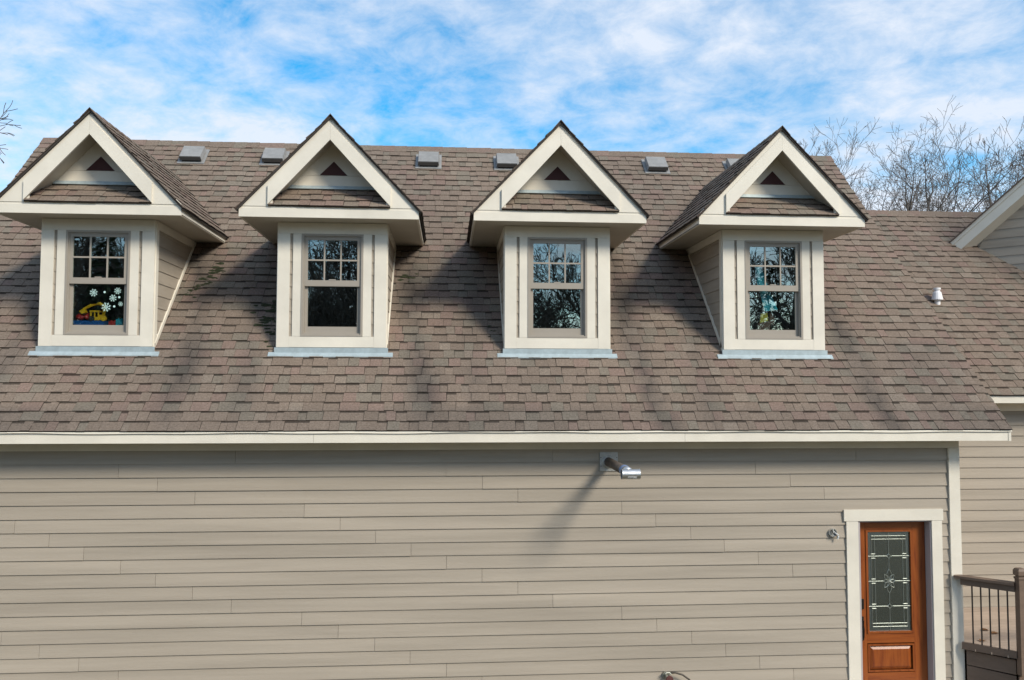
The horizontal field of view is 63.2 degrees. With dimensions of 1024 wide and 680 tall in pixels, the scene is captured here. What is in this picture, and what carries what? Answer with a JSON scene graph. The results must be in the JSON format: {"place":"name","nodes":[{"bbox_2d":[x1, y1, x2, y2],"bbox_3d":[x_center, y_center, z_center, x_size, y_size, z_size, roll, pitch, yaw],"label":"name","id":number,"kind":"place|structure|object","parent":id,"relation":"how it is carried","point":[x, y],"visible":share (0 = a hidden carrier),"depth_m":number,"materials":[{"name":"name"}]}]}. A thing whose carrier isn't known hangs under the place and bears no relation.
{"place":"outdoors","nodes":[
{"label":"outdoors","id":0,"kind":"place"},
{"bbox_2d":[108,320,115,324],"bbox_3d":[-5.668,-0.235,11.833,0.090,0.089,0.090,0,-3,-4],"label":"toy block","id":1,"kind":"object","parent":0,"point":[111,322],"depth_m":11.79,"materials":[{"name":"red plastic"}]},
{"bbox_2d":[116,318,123,324],"bbox_3d":[-5.568,-0.250,11.842,0.090,0.119,0.090,0,-3,-4],"label":"toy block","id":2,"kind":"object","parent":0,"point":[119,321],"depth_m":11.80,"materials":[{"name":"teal plastic"}]},
{"bbox_2d":[0,0,1023,211],"label":"sky","id":3,"kind":"structure","parent":0,"point":[680,76],"materials":[{"name":"blue"}]},
{"bbox_2d":[965,656,1018,679],"bbox_3d":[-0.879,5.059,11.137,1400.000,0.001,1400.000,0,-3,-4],"label":"ground","id":4,"kind":"structure","parent":0,"point":[1017,675],"depth_m":13.10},
{"bbox_2d":[0,100,20,163],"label":"bare tree","id":5,"kind":"object","parent":4,"relation":"on","point":[4,118],"visible":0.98,"depth_m":25.33,"materials":[{"name":"brown plant"}]},
{"bbox_2d":[0,107,1023,679],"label":"house","id":6,"kind":"structure","parent":4,"relation":"on","point":[362,463],"depth_m":11.60,"materials":[{"name":"wood"}]},
{"bbox_2d":[177,146,209,163],"bbox_3d":[-5.958,-3.446,15.568,0.490,0.393,0.420,0,-3,-4],"label":"roof vent","id":7,"kind":"object","parent":6,"relation":"attached to","point":[193,155],"visible":1,"depth_m":15.44,"materials":[{"name":"grey metal"}]},
{"bbox_2d":[259,148,289,165],"bbox_3d":[-4.473,-3.437,15.681,0.490,0.393,0.420,0,-3,-4],"label":"roof vent","id":8,"kind":"object","parent":6,"relation":"attached to","point":[274,156],"visible":0.88,"depth_m":15.55,"materials":[{"name":"grey metal"}]},
{"bbox_2d":[415,151,441,168],"bbox_3d":[-1.591,-3.420,15.901,0.490,0.393,0.420,0,-3,-4],"label":"roof vent","id":9,"kind":"object","parent":6,"relation":"attached to","point":[428,160],"visible":1,"depth_m":15.77,"materials":[{"name":"grey metal"}]},
{"bbox_2d":[493,153,518,170],"bbox_3d":[-0.105,-3.411,16.014,0.490,0.393,0.420,0,-3,-4],"label":"roof vent","id":10,"kind":"object","parent":6,"relation":"attached to","point":[507,161],"visible":0.84,"depth_m":15.89,"materials":[{"name":"grey metal"}]},
{"bbox_2d":[600,452,640,479],"bbox_3d":[1.404,1.643,10.891,0.250,0.256,1.202,0,-3,-7],"label":"exhaust pipe","id":11,"kind":"object","parent":6,"relation":"attached to","point":[609,461],"visible":1,"depth_m":10.93,"materials":[{"name":"metal"}]},
{"bbox_2d":[641,157,670,173],"bbox_3d":[2.806,-3.393,16.235,0.490,0.393,0.420,0,-3,-4],"label":"roof vent","id":12,"kind":"object","parent":6,"relation":"attached to","point":[655,165],"visible":1,"depth_m":16.11,"materials":[{"name":"grey metal"}]},
{"bbox_2d":[662,671,689,679],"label":"hose tap","id":13,"kind":"object","parent":6,"relation":"attached to","point":[666,675],"visible":1,"depth_m":11.31,"materials":[{"name":"silver metal"}]},
{"bbox_2d":[722,158,737,169],"bbox_3d":[4.431,-3.383,16.359,0.490,0.393,0.420,0,-3,-4],"label":"roof vent","id":14,"kind":"object","parent":6,"relation":"attached to","point":[728,162],"visible":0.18,"depth_m":16.37,"materials":[{"name":"grey metal"}]},
{"bbox_2d":[755,267,777,310],"bbox_3d":[3.833,-0.774,12.544,0.350,0.690,0.036,0,-3,-4],"label":"hanging cloth","id":15,"kind":"object","parent":6,"relation":"hanging from","point":[768,302],"visible":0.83,"depth_m":12.54,"materials":[{"name":"teal fabric"}]},
{"bbox_2d":[828,528,838,538],"bbox_3d":[4.496,2.708,11.632,0.137,0.145,0.078,0,-3,-4],"label":"light socket","id":16,"kind":"object","parent":6,"relation":"attached to","point":[832,532],"visible":1,"depth_m":11.64,"materials":[{"name":"metal"}]},
{"bbox_2d":[843,509,945,679],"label":"front door","id":17,"kind":"structure","parent":6,"relation":"in","point":[896,628],"depth_m":11.78,"materials":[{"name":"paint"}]},
{"bbox_2d":[931,288,942,304],"bbox_3d":[7.771,-0.760,15.224,0.200,0.385,0.200,0,-3,-4],"label":"vent pipe","id":18,"kind":"object","parent":6,"relation":"attached to","point":[937,296],"visible":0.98,"depth_m":15.17,"materials":[{"name":"white plastic"}]},
{"bbox_3d":[3.870,-0.095,12.593,0.840,0.068,0.294,0,-3,-4],"label":"window shelf","id":19,"kind":"object","parent":6,"relation":"attached to","visible":0},
{"bbox_2d":[755,313,774,329],"bbox_3d":[3.813,-0.270,12.543,0.275,0.268,0.125,0,-3,-4],"label":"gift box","id":20,"kind":"object","parent":19,"relation":"on","point":[764,324],"visible":0.93,"depth_m":12.48,"materials":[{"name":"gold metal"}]},
{"bbox_3d":[-5.816,-0.154,11.856,0.840,0.068,0.294,0,-3,-4],"label":"window shelf","id":21,"kind":"object","parent":6,"relation":"attached to","visible":0},
{"bbox_2d":[76,312,89,320],"bbox_3d":[-6.058,-0.338,11.791,0.220,0.142,0.125,0,-3,-4],"label":"toy car","id":22,"kind":"object","parent":21,"relation":"on","point":[79,316],"visible":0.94,"depth_m":11.76,"materials":[{"name":"red plastic"}]},
{"bbox_2d":[73,302,108,324],"bbox_3d":[-5.945,-0.365,11.799,0.451,0.340,0.190,0,-3,-4],"label":"toy digger","id":23,"kind":"object","parent":21,"relation":"on","point":[100,319],"visible":0.99,"depth_m":11.72,"materials":[{"name":"yellow plastic"}]},
{"bbox_2d":[799,117,947,210],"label":"bare tree","id":24,"kind":"object","parent":4,"relation":"on","point":[848,160],"visible":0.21,"depth_m":40.61,"materials":[{"name":"brown plant"}]},
{"bbox_2d":[843,96,1023,211],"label":"bare tree","id":25,"kind":"object","parent":4,"relation":"on","point":[915,204],"visible":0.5,"depth_m":33.64,"materials":[{"name":"brown plant"}]},
{"bbox_2d":[876,126,1023,211],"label":"bare tree","id":26,"kind":"object","parent":4,"relation":"on","point":[989,200],"visible":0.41,"depth_m":36.13,"materials":[{"name":"brown plant"}]},
{"bbox_2d":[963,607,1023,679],"bbox_3d":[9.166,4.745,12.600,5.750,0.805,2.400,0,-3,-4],"label":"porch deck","id":27,"kind":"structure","parent":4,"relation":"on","point":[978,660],"depth_m":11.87,"materials":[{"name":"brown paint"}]},
{"bbox_2d":[954,567,1023,676],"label":"porch railing","id":28,"kind":"object","parent":27,"relation":"attached to","point":[1017,586],"visible":1,"depth_m":11.31,"materials":[{"name":"brown paint"}]}
]}

